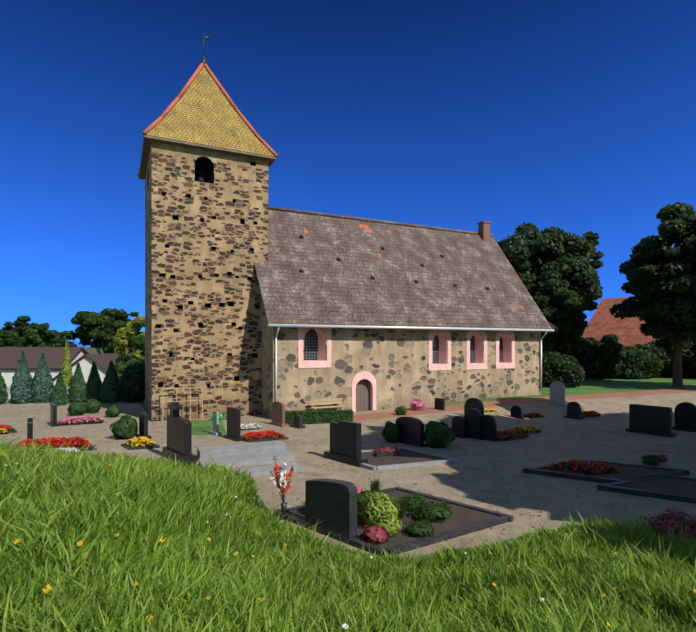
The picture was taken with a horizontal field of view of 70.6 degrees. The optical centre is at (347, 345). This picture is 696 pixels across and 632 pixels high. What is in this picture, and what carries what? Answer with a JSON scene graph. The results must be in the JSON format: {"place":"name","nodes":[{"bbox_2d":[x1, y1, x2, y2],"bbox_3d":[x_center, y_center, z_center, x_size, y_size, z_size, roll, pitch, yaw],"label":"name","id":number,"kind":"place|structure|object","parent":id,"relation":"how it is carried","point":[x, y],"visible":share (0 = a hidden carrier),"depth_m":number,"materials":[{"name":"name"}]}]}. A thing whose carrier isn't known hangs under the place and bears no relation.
{"place":"outdoors","nodes":[
{"label":"outdoors","id":0,"kind":"place"},
{"bbox_2d":[0,350,84,397],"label":"house walls","id":1,"kind":"structure","parent":0,"point":[7,374],"depth_m":62.13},
{"bbox_2d":[0,347,81,368],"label":"house roof","id":2,"kind":"structure","parent":1,"relation":"on","point":[10,357],"depth_m":64.47,"materials":[{"name":"tile"}]},
{"bbox_2d":[55,356,105,383],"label":"house walls","id":3,"kind":"structure","parent":0,"point":[85,362],"depth_m":60.39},
{"bbox_2d":[85,353,122,378],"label":"house roof","id":4,"kind":"structure","parent":3,"relation":"on","point":[102,361],"depth_m":62.16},
{"bbox_2d":[83,347,131,358],"bbox_3d":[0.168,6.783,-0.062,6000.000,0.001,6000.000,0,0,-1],"label":"house roof","id":5,"kind":"structure","parent":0,"point":[89,350],"depth_m":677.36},
{"bbox_2d":[0,321,24,346],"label":"tree","id":6,"kind":"object","parent":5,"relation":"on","point":[8,334],"depth_m":92.23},
{"bbox_2d":[12,315,47,341],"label":"tree","id":7,"kind":"object","parent":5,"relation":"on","point":[21,323],"depth_m":96.31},
{"bbox_2d":[20,322,63,346],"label":"tree","id":8,"kind":"object","parent":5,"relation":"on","point":[35,334],"depth_m":92.19,"materials":[{"name":"plant"}]},
{"bbox_2d":[61,339,72,397],"bbox_3d":[-18.952,3.220,33.120,1.384,7.325,1.362,0,0,-1],"label":"conifer tree","id":9,"kind":"object","parent":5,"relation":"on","point":[67,368],"depth_m":32.95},
{"bbox_2d":[58,308,144,353],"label":"tree","id":10,"kind":"object","parent":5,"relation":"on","point":[106,318],"depth_m":69.16,"materials":[{"name":"plant"}]},
{"bbox_2d":[112,316,144,363],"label":"yellow tree","id":11,"kind":"object","parent":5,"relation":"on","point":[123,336],"depth_m":48.69,"materials":[{"name":"plant"}]},
{"bbox_2d":[114,335,144,373],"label":"tree","id":12,"kind":"object","parent":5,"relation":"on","point":[137,341],"depth_m":43.08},
{"bbox_2d":[124,436,154,446],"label":"flowers","id":13,"kind":"object","parent":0,"point":[142,439],"visible":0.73,"depth_m":16.72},
{"bbox_2d":[138,400,145,409],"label":"churchyard ground","id":14,"kind":"structure","parent":0,"point":[142,403],"depth_m":29.54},
{"bbox_2d":[119,360,144,402],"bbox_3d":[-12.927,2.253,30.198,1.980,2.752,2.115,0,0,-1],"label":"dark bush","id":15,"kind":"object","parent":14,"relation":"on","point":[134,392],"depth_m":29.65,"materials":[{"name":"plant"}]},
{"bbox_2d":[285,409,353,424],"bbox_3d":[-1.308,3.207,21.918,3.088,0.669,0.760,0,0,-7],"label":"box hedge","id":16,"kind":"object","parent":14,"relation":"on","point":[312,419],"depth_m":21.63,"materials":[{"name":"plant"}]},
{"bbox_2d":[497,221,602,299],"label":"tree","id":17,"kind":"object","parent":14,"relation":"on","point":[525,252],"depth_m":46.52,"materials":[{"name":"plant"}]},
{"bbox_2d":[542,351,584,387],"bbox_3d":[15.592,2.103,36.247,3.570,3.383,3.644,0,0,-1],"label":"shrub","id":18,"kind":"object","parent":14,"relation":"on","point":[573,380],"depth_m":35.11,"materials":[{"name":"plant"}]},
{"bbox_2d":[542,337,602,379],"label":"shrub","id":19,"kind":"object","parent":14,"relation":"on","point":[589,371],"depth_m":42.84,"materials":[{"name":"plant"}]},
{"bbox_2d":[548,231,604,319],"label":"tall tree","id":20,"kind":"object","parent":14,"relation":"on","point":[592,253],"depth_m":52.31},
{"bbox_2d":[581,297,672,346],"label":"house roof","id":21,"kind":"structure","parent":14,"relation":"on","point":[604,321],"depth_m":64.66,"materials":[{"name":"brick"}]},
{"bbox_2d":[603,345,663,379],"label":"shrub","id":22,"kind":"object","parent":14,"relation":"on","point":[647,370],"depth_m":43.80,"materials":[{"name":"plant"}]},
{"bbox_2d":[628,338,685,377],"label":"shrub","id":23,"kind":"object","parent":14,"relation":"on","point":[651,347],"depth_m":45.82,"materials":[{"name":"plant"}]},
{"bbox_2d":[241,430,284,439],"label":"flowers","id":24,"kind":"object","parent":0,"point":[264,434],"visible":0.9,"depth_m":18.12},
{"bbox_2d":[269,456,293,502],"bbox_3d":[-1.323,2.657,9.769,0.464,0.997,0.449,0,0,-1],"label":"flower bouquet","id":25,"kind":"object","parent":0,"point":[276,468],"depth_m":9.70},
{"bbox_2d":[7,494,682,631],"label":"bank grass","id":26,"kind":"structure","parent":0,"point":[508,541],"depth_m":8.05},
{"bbox_2d":[0,433,695,631],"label":"grass","id":27,"kind":"structure","parent":26,"relation":"on","point":[113,550],"depth_m":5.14,"materials":[{"name":"plant"}]},
{"bbox_2d":[14,464,695,626],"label":"dandelions","id":28,"kind":"object","parent":26,"relation":"on","point":[48,586],"visible":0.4,"depth_m":4.10,"materials":[{"name":"yellow plant"}]},
{"bbox_2d":[644,506,695,541],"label":"heather","id":29,"kind":"object","parent":26,"relation":"on","point":[666,522],"depth_m":8.06,"materials":[{"name":"plant"}]},
{"bbox_2d":[0,400,695,557],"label":"sand ground","id":30,"kind":"structure","parent":0,"point":[497,492],"depth_m":14.37,"materials":[{"name":"sand"}]},
{"bbox_2d":[0,371,7,404],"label":"conifer tree","id":31,"kind":"object","parent":30,"relation":"on","point":[4,396],"depth_m":29.07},
{"bbox_2d":[9,351,32,403],"bbox_3d":[-19.601,1.953,29.620,1.319,3.261,1.282,0,0,-1],"label":"conifer tree","id":32,"kind":"object","parent":30,"relation":"on","point":[23,383],"depth_m":29.28,"materials":[{"name":"plant"}]},
{"bbox_2d":[27,418,32,439],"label":"grave stone","id":33,"kind":"object","parent":30,"relation":"on","point":[29,428],"visible":0.6,"depth_m":16.46,"materials":[{"name":"black stone"}]},
{"bbox_2d":[31,354,53,402],"bbox_3d":[-18.705,2.025,30.105,1.347,3.116,1.355,0,0,-1],"label":"conifer tree","id":34,"kind":"object","parent":30,"relation":"on","point":[41,375],"depth_m":29.78,"materials":[{"name":"plant"}]},
{"bbox_2d":[48,403,59,426],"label":"grave stone","id":35,"kind":"object","parent":30,"relation":"on","point":[53,422],"visible":0.98,"depth_m":21.20,"materials":[{"name":"black stone"}]},
{"bbox_2d":[16,436,92,452],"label":"flowers","id":36,"kind":"object","parent":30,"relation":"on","point":[60,440],"depth_m":16.25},
{"bbox_2d":[52,372,68,405],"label":"conifer tree","id":37,"kind":"object","parent":30,"relation":"on","point":[60,396],"visible":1,"depth_m":28.46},
{"bbox_2d":[67,401,85,415],"bbox_3d":[-13.528,3.172,24.529,0.866,0.823,0.834,0,0,-1],"label":"box ball","id":38,"kind":"object","parent":30,"relation":"on","point":[76,408],"visible":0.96,"depth_m":24.30,"materials":[{"name":"green plant"}]},
{"bbox_2d":[68,363,86,402],"bbox_3d":[-16.277,2.304,29.652,1.075,2.558,1.113,0,0,-1],"label":"conifer tree","id":39,"kind":"object","parent":30,"relation":"on","point":[78,389],"visible":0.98,"depth_m":29.40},
{"bbox_2d":[58,416,103,424],"bbox_3d":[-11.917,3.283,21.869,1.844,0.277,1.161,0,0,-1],"label":"flowers","id":40,"kind":"object","parent":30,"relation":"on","point":[75,418],"visible":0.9,"depth_m":21.73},
{"bbox_2d":[84,398,101,413],"bbox_3d":[-13.232,3.141,25.424,0.885,0.893,0.859,0,0,-1],"label":"box ball","id":41,"kind":"object","parent":30,"relation":"on","point":[92,405],"visible":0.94,"depth_m":25.16,"materials":[{"name":"green plant"}]},
{"bbox_2d":[86,362,101,401],"bbox_3d":[-15.593,2.283,30.171,1.162,2.601,1.154,0,0,-1],"label":"conifer tree","id":42,"kind":"object","parent":30,"relation":"on","point":[94,383],"depth_m":29.89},
{"bbox_2d":[100,361,121,402],"bbox_3d":[-14.541,2.250,30.193,1.342,2.667,1.311,0,0,-1],"label":"conifer tree","id":43,"kind":"object","parent":30,"relation":"on","point":[109,390],"depth_m":29.83,"materials":[{"name":"plant"}]},
{"bbox_2d":[105,404,120,417],"bbox_3d":[-11.432,3.215,23.969,0.710,0.701,0.708,0,0,-1],"label":"box ball","id":44,"kind":"object","parent":30,"relation":"on","point":[112,411],"visible":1,"depth_m":23.74,"materials":[{"name":"green plant"}]},
{"bbox_2d":[110,415,137,439],"bbox_3d":[-8.361,3.083,18.389,0.938,0.974,0.965,0,0,-1],"label":"box ball","id":45,"kind":"object","parent":30,"relation":"on","point":[126,427],"visible":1,"depth_m":18.13,"materials":[{"name":"green plant"}]},
{"bbox_2d":[136,412,150,438],"bbox_3d":[-7.669,2.999,18.429,0.310,0.967,0.750,0,0,-41],"label":"grave stone","id":46,"kind":"object","parent":30,"relation":"on","point":[143,424],"visible":0.92,"depth_m":18.25,"materials":[{"name":"black stone"}]},
{"bbox_2d":[162,402,195,466],"bbox_3d":[-5.109,2.608,14.825,0.360,1.750,1.850,0,0,-39],"label":"gravestone","id":47,"kind":"object","parent":30,"relation":"on","point":[179,434],"visible":0.98,"depth_m":14.60,"materials":[{"name":"stone"}]},
{"bbox_2d":[162,387,202,421],"bbox_3d":[-7.710,2.722,22.894,1.793,1.522,0.287,0,0,-25],"label":"trellis","id":48,"kind":"object","parent":30,"relation":"on","point":[183,401],"visible":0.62,"depth_m":22.87,"materials":[{"name":"brown wood"}]},
{"bbox_2d":[145,141,267,420],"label":"tower walls","id":49,"kind":"structure","parent":30,"relation":"on","point":[206,245],"depth_m":23.64,"materials":[{"name":"stone"}]},
{"bbox_2d":[139,135,275,179],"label":"roof eaves","id":50,"kind":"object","parent":49,"relation":"attached to","point":[148,139],"depth_m":23.69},
{"bbox_2d":[147,67,274,156],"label":"tower roof","id":51,"kind":"structure","parent":49,"relation":"attached to","point":[203,111],"depth_m":24.39,"materials":[{"name":"tile"}]},
{"bbox_2d":[137,63,277,176],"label":"roof ridge tiles","id":52,"kind":"object","parent":51,"relation":"attached to","point":[156,122],"visible":0.52,"depth_m":25.00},
{"bbox_2d":[189,420,226,434],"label":"grass patch","id":53,"kind":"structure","parent":30,"relation":"on","point":[200,428],"depth_m":20.83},
{"bbox_2d":[210,411,221,435],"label":"grave stone","id":54,"kind":"object","parent":53,"relation":"on","point":[216,432],"visible":0.98,"depth_m":19.10,"materials":[{"name":"grey stone"}]},
{"bbox_2d":[197,441,302,476],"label":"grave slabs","id":55,"kind":"structure","parent":30,"relation":"on","point":[258,453],"depth_m":14.67,"materials":[{"name":"stone"}]},
{"bbox_2d":[324,420,367,466],"bbox_3d":[-0.086,2.873,14.758,0.360,1.220,1.600,0,0,-41],"label":"gravestone","id":56,"kind":"object","parent":30,"relation":"on","point":[345,441],"visible":1,"depth_m":14.56,"materials":[{"name":"black stone"}]},
{"bbox_2d":[2,403,695,556],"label":"fallen leaves","id":57,"kind":"object","parent":30,"relation":"on","point":[437,454],"visible":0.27,"depth_m":15.79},
{"bbox_2d":[6,403,691,555],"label":"pebbles","id":58,"kind":"object","parent":30,"relation":"on","point":[404,468],"visible":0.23,"depth_m":16.07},
{"bbox_2d":[357,489,377,511],"bbox_3d":[0.425,3.266,10.291,0.824,0.484,0.787,0,0,-1],"label":"plant","id":59,"kind":"object","parent":30,"relation":"on","point":[360,496],"depth_m":10.10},
{"bbox_2d":[361,524,389,545],"bbox_3d":[0.483,3.313,8.580,0.452,0.340,0.466,0,0,44],"label":"heuchera","id":60,"kind":"object","parent":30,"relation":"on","point":[372,534],"visible":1,"depth_m":8.45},
{"bbox_2d":[358,490,399,525],"bbox_3d":[0.600,3.147,9.340,0.817,0.760,0.760,0,0,-1],"label":"bush","id":61,"kind":"object","parent":30,"relation":"on","point":[366,508],"depth_m":9.12,"materials":[{"name":"plant"}]},
{"bbox_2d":[382,421,400,442],"bbox_3d":[1.583,3.148,17.807,0.747,0.831,0.699,0,0,-1],"label":"box ball","id":62,"kind":"object","parent":30,"relation":"on","point":[391,431],"visible":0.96,"depth_m":17.55,"materials":[{"name":"green plant"}]},
{"bbox_2d":[273,487,512,555],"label":"grave kerb","id":63,"kind":"structure","parent":30,"relation":"on","point":[502,518],"depth_m":9.09,"materials":[{"name":"stone"}]},
{"bbox_2d":[305,478,356,538],"bbox_3d":[-0.329,2.918,9.072,1.180,0.930,0.200,0,0,44],"label":"gravestone","id":64,"kind":"object","parent":63,"relation":"on","point":[332,503],"visible":1,"depth_m":8.89,"materials":[{"name":"stone"}]},
{"bbox_2d":[287,490,498,548],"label":"grave soil","id":65,"kind":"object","parent":63,"relation":"in","point":[461,517],"depth_m":9.60,"materials":[{"name":"soil"}]},
{"bbox_2d":[373,512,401,535],"bbox_3d":[0.700,3.235,8.867,0.527,0.438,0.478,0,0,-1],"label":"gold conifer","id":66,"kind":"object","parent":65,"relation":"on","point":[396,527],"depth_m":8.74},
{"bbox_2d":[394,495,409,517],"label":"tuft","id":67,"kind":"object","parent":65,"relation":"on","point":[401,513],"visible":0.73,"depth_m":9.70,"materials":[{"name":"green plant"}]},
{"bbox_2d":[361,447,458,470],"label":"grave kerb","id":68,"kind":"structure","parent":30,"relation":"on","point":[449,460],"depth_m":14.21,"materials":[{"name":"grey stone"}]},
{"bbox_2d":[361,449,446,465],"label":"grave soil","id":69,"kind":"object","parent":68,"relation":"in","point":[406,456],"visible":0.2,"depth_m":14.87,"materials":[{"name":"soil"}]},
{"bbox_2d":[373,447,399,454],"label":"grave planter plants","id":70,"kind":"object","parent":69,"relation":"on","point":[386,450],"visible":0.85,"depth_m":15.18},
{"bbox_2d":[396,416,427,446],"bbox_3d":[2.182,3.008,17.476,0.340,0.950,1.500,0,0,-36],"label":"grave stone","id":71,"kind":"object","parent":30,"relation":"on","point":[411,430],"visible":0.88,"depth_m":17.26,"materials":[{"name":"black stone"}]},
{"bbox_2d":[399,493,428,510],"bbox_3d":[1.369,3.289,10.283,0.633,0.363,0.553,0,0,-1],"label":"shrub","id":72,"kind":"object","parent":30,"relation":"on","point":[421,498],"depth_m":10.17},
{"bbox_2d":[406,520,433,536],"bbox_3d":[1.300,3.322,8.915,0.548,0.313,0.535,0,0,-1],"label":"shrub","id":73,"kind":"object","parent":30,"relation":"on","point":[414,530],"depth_m":8.77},
{"bbox_2d":[411,501,454,523],"bbox_3d":[1.679,3.291,9.698,0.867,0.380,0.678,0,0,-1],"label":"shrub","id":74,"kind":"object","parent":30,"relation":"on","point":[444,511],"depth_m":9.51,"materials":[{"name":"plant"}]},
{"bbox_2d":[424,421,455,447],"bbox_3d":[3.145,3.084,16.968,1.165,1.025,1.128,0,0,-1],"label":"box ball","id":75,"kind":"object","parent":30,"relation":"on","point":[437,434],"visible":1,"depth_m":16.63,"materials":[{"name":"green plant"}]},
{"bbox_2d":[452,416,468,438],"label":"grave stone","id":76,"kind":"object","parent":30,"relation":"on","point":[459,426],"visible":0.92,"depth_m":18.64,"materials":[{"name":"black stone"}]},
{"bbox_2d":[464,408,482,439],"bbox_3d":[4.723,2.927,18.523,0.310,1.112,0.900,0,0,-41],"label":"grave stone","id":77,"kind":"object","parent":30,"relation":"on","point":[473,418],"visible":0.92,"depth_m":18.39,"materials":[{"name":"black stone"}]},
{"bbox_2d":[464,398,483,415],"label":"grave stone","id":78,"kind":"object","parent":30,"relation":"on","point":[475,403],"visible":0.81,"depth_m":22.99,"materials":[{"name":"black stone"}]},
{"bbox_2d":[482,415,499,441],"bbox_3d":[5.194,3.023,18.184,0.310,0.920,0.800,0,0,-41],"label":"grave stone","id":79,"kind":"object","parent":30,"relation":"on","point":[489,427],"visible":0.83,"depth_m":18.06,"materials":[{"name":"black stone"}]},
{"bbox_2d":[485,430,529,440],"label":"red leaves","id":80,"kind":"object","parent":30,"relation":"on","point":[512,436],"visible":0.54,"depth_m":18.21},
{"bbox_2d":[509,405,525,418],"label":"grave stone","id":81,"kind":"object","parent":30,"relation":"on","point":[516,411],"visible":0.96,"depth_m":23.23,"materials":[{"name":"black stone"}]},
{"bbox_2d":[523,459,689,483],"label":"grave kerb","id":82,"kind":"structure","parent":30,"relation":"on","point":[537,470],"depth_m":13.07,"materials":[{"name":"stone"}]},
{"bbox_2d":[541,461,670,479],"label":"grave soil","id":83,"kind":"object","parent":82,"relation":"on","point":[627,472],"depth_m":13.15,"materials":[{"name":"soil"}]},
{"bbox_2d":[544,459,621,475],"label":"red flowers","id":84,"kind":"object","parent":83,"relation":"on","point":[568,467],"visible":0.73,"depth_m":13.22,"materials":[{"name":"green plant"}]},
{"bbox_2d":[597,474,695,503],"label":"grave kerb","id":85,"kind":"structure","parent":30,"relation":"on","point":[611,487],"depth_m":11.52,"materials":[{"name":"stone"}]},
{"bbox_2d":[617,477,695,496],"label":"grave soil","id":86,"kind":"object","parent":85,"relation":"on","point":[675,486],"visible":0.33,"depth_m":11.93,"materials":[{"name":"soil"}]},
{"bbox_2d":[625,404,675,437],"bbox_3d":[11.921,2.927,19.381,0.360,1.113,1.700,0,0,-36],"label":"grave stone","id":87,"kind":"object","parent":30,"relation":"on","point":[650,420],"visible":0.96,"depth_m":19.25,"materials":[{"name":"black stone"}]},
{"bbox_2d":[641,454,667,464],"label":"plant","id":88,"kind":"object","parent":30,"relation":"on","point":[653,459],"depth_m":14.25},
{"bbox_2d":[672,402,695,431],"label":"grave stone","id":89,"kind":"object","parent":30,"relation":"on","point":[685,416],"visible":0.96,"depth_m":20.03,"materials":[{"name":"black stone"}]},
{"bbox_2d":[0,0,695,346],"label":"sky","id":90,"kind":"structure","parent":0,"point":[578,117],"materials":[{"name":"blue"}]},
{"bbox_2d":[410,399,425,410],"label":"flowering bush","id":91,"kind":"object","parent":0,"point":[418,405],"depth_m":24.65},
{"bbox_2d":[220,377,695,445],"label":"church apron ground","id":92,"kind":"structure","parent":0,"point":[607,397],"depth_m":25.92,"materials":[{"name":"gravel"}]},
{"bbox_2d":[224,407,243,441],"bbox_3d":[-4.249,2.897,18.252,0.310,1.172,1.000,0,0,-41],"label":"grave stone","id":93,"kind":"object","parent":92,"relation":"on","point":[233,424],"visible":1,"depth_m":18.05,"materials":[{"name":"black stone"}]},
{"bbox_2d":[269,401,287,426],"bbox_3d":[-3.020,2.962,21.406,0.310,1.042,1.000,0,0,-41],"label":"grave stone","id":94,"kind":"object","parent":92,"relation":"on","point":[278,413],"visible":0.98,"depth_m":21.28,"materials":[{"name":"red stone"}]},
{"bbox_2d":[291,415,305,428],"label":"grave stone","id":95,"kind":"object","parent":92,"relation":"on","point":[298,422],"visible":0.98,"depth_m":20.67,"materials":[{"name":"stone"}]},
{"bbox_2d":[310,398,345,409],"bbox_3d":[-0.968,2.973,23.547,1.700,0.840,0.400,0,0,-25],"label":"bench","id":96,"kind":"object","parent":92,"relation":"on","point":[319,403],"visible":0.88,"depth_m":23.60,"materials":[{"name":"brown wood"}]},
{"bbox_2d":[262,302,540,418],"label":"nave walls","id":97,"kind":"structure","parent":92,"relation":"on","point":[394,362],"depth_m":25.70,"materials":[{"name":"stone"}]},
{"bbox_2d":[298,327,331,367],"bbox_3d":[-1.594,0.013,23.819,1.720,2.120,0.037,0,0,-25],"label":"window frame","id":98,"kind":"object","parent":97,"relation":"attached to","point":[302,331],"visible":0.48,"depth_m":23.79,"materials":[{"name":"paint"}]},
{"bbox_2d":[304,329,317,359],"bbox_3d":[-1.828,-0.054,24.315,0.761,1.550,0.014,0,0,-25],"label":"window glass","id":99,"kind":"object","parent":98,"relation":"in","point":[311,345],"visible":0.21,"depth_m":24.32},
{"bbox_2d":[356,379,369,411],"bbox_3d":[0.692,2.498,25.230,0.950,1.970,0.045,0,0,-25],"label":"door leaf","id":100,"kind":"object","parent":97,"relation":"attached to","point":[362,394],"visible":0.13,"depth_m":25.25,"materials":[{"name":"brown wood"}]},
{"bbox_2d":[352,371,375,411],"bbox_3d":[0.821,2.388,24.957,1.390,2.190,0.042,0,0,-25],"label":"door frame","id":101,"kind":"object","parent":97,"relation":"attached to","point":[361,375],"visible":0.9,"depth_m":24.92,"materials":[{"name":"pink paint"}]},
{"bbox_2d":[254,209,551,328],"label":"church roof","id":102,"kind":"structure","parent":97,"relation":"on","point":[326,287],"depth_m":27.70,"materials":[{"name":"tile"}]},
{"bbox_2d":[268,206,493,236],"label":"nave ridge tiles","id":103,"kind":"object","parent":102,"relation":"on","point":[361,219],"visible":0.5,"depth_m":30.35,"materials":[{"name":"tile"}]},
{"bbox_2d":[477,221,490,241],"bbox_3d":[9.435,-7.849,34.068,0.650,1.390,0.650,0,0,-25],"label":"chimney","id":104,"kind":"object","parent":102,"relation":"on","point":[484,228],"visible":0.86,"depth_m":33.85,"materials":[{"name":"brick"}]},
{"bbox_2d":[268,324,554,401],"bbox_3d":[4.339,1.121,26.242,17.800,4.217,0.610,0,0,-25],"label":"gutter and downpipes","id":105,"kind":"object","parent":97,"relation":"attached to","point":[388,327],"visible":0.92,"depth_m":25.00,"materials":[{"name":"metal"}]},
{"bbox_2d":[428,330,450,370],"bbox_3d":[5.043,0.243,26.954,1.500,2.220,0.037,0,0,-25],"label":"window frame","id":106,"kind":"object","parent":97,"relation":"attached to","point":[445,333],"visible":0.92,"depth_m":26.89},
{"bbox_2d":[433,335,438,363],"bbox_3d":[4.809,0.176,27.449,0.625,1.650,0.014,0,0,-25],"label":"window glass","id":107,"kind":"object","parent":106,"relation":"in","point":[435,349],"visible":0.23,"depth_m":27.51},
{"bbox_2d":[466,330,486,369],"bbox_3d":[7.357,0.243,28.047,1.500,2.220,0.039,0,0,-25],"label":"window frame","id":108,"kind":"object","parent":97,"relation":"attached to","point":[470,334],"visible":0.92,"depth_m":27.98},
{"bbox_2d":[470,336,474,362],"bbox_3d":[7.123,0.176,28.543,0.625,1.650,0.014,0,0,-25],"label":"window glass","id":109,"kind":"object","parent":108,"relation":"in","point":[472,350],"visible":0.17,"depth_m":28.59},
{"bbox_2d":[496,331,514,368],"bbox_3d":[9.274,0.243,28.952,1.450,2.220,0.038,0,0,-25],"label":"window frame","id":110,"kind":"object","parent":97,"relation":"attached to","point":[499,334],"visible":0.92,"depth_m":28.93,"materials":[{"name":"pink paint"}]},
{"bbox_2d":[547,381,567,404],"bbox_3d":[11.356,2.558,26.644,0.320,1.250,1.000,0,0,-41],"label":"grave stone","id":111,"kind":"object","parent":92,"relation":"on","point":[557,392],"visible":1,"depth_m":26.56,"materials":[{"name":"grey stone"}]},
{"bbox_2d":[524,270,597,354],"bbox_3d":[17.055,-1.409,40.829,6.499,9.631,7.084,0,0,-1],"label":"tree","id":112,"kind":"object","parent":92,"relation":"on","point":[566,300],"depth_m":39.54,"materials":[{"name":"plant"}]},
{"bbox_2d":[564,401,583,419],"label":"grave stone","id":113,"kind":"object","parent":92,"relation":"on","point":[573,409],"visible":0.96,"depth_m":23.27,"materials":[{"name":"black stone"}]},
{"bbox_2d":[582,334,636,377],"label":"shrub","id":114,"kind":"object","parent":92,"relation":"on","point":[609,349],"depth_m":42.82,"materials":[{"name":"plant"}]},
{"bbox_2d":[609,202,695,386],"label":"tree","id":115,"kind":"object","parent":92,"relation":"on","point":[641,266],"depth_m":35.16,"materials":[{"name":"plant"}]},
{"bbox_2d":[656,339,695,377],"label":"shrub","id":116,"kind":"object","parent":92,"relation":"on","point":[687,362],"depth_m":44.99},
{"bbox_2d":[665,211,695,342],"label":"tree","id":117,"kind":"object","parent":92,"relation":"on","point":[691,255],"depth_m":34.14,"materials":[{"name":"plant"}]},
{"bbox_2d":[682,343,695,375],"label":"shrub","id":118,"kind":"object","parent":92,"relation":"on","point":[693,370],"visible":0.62,"depth_m":44.49,"materials":[{"name":"green plant"}]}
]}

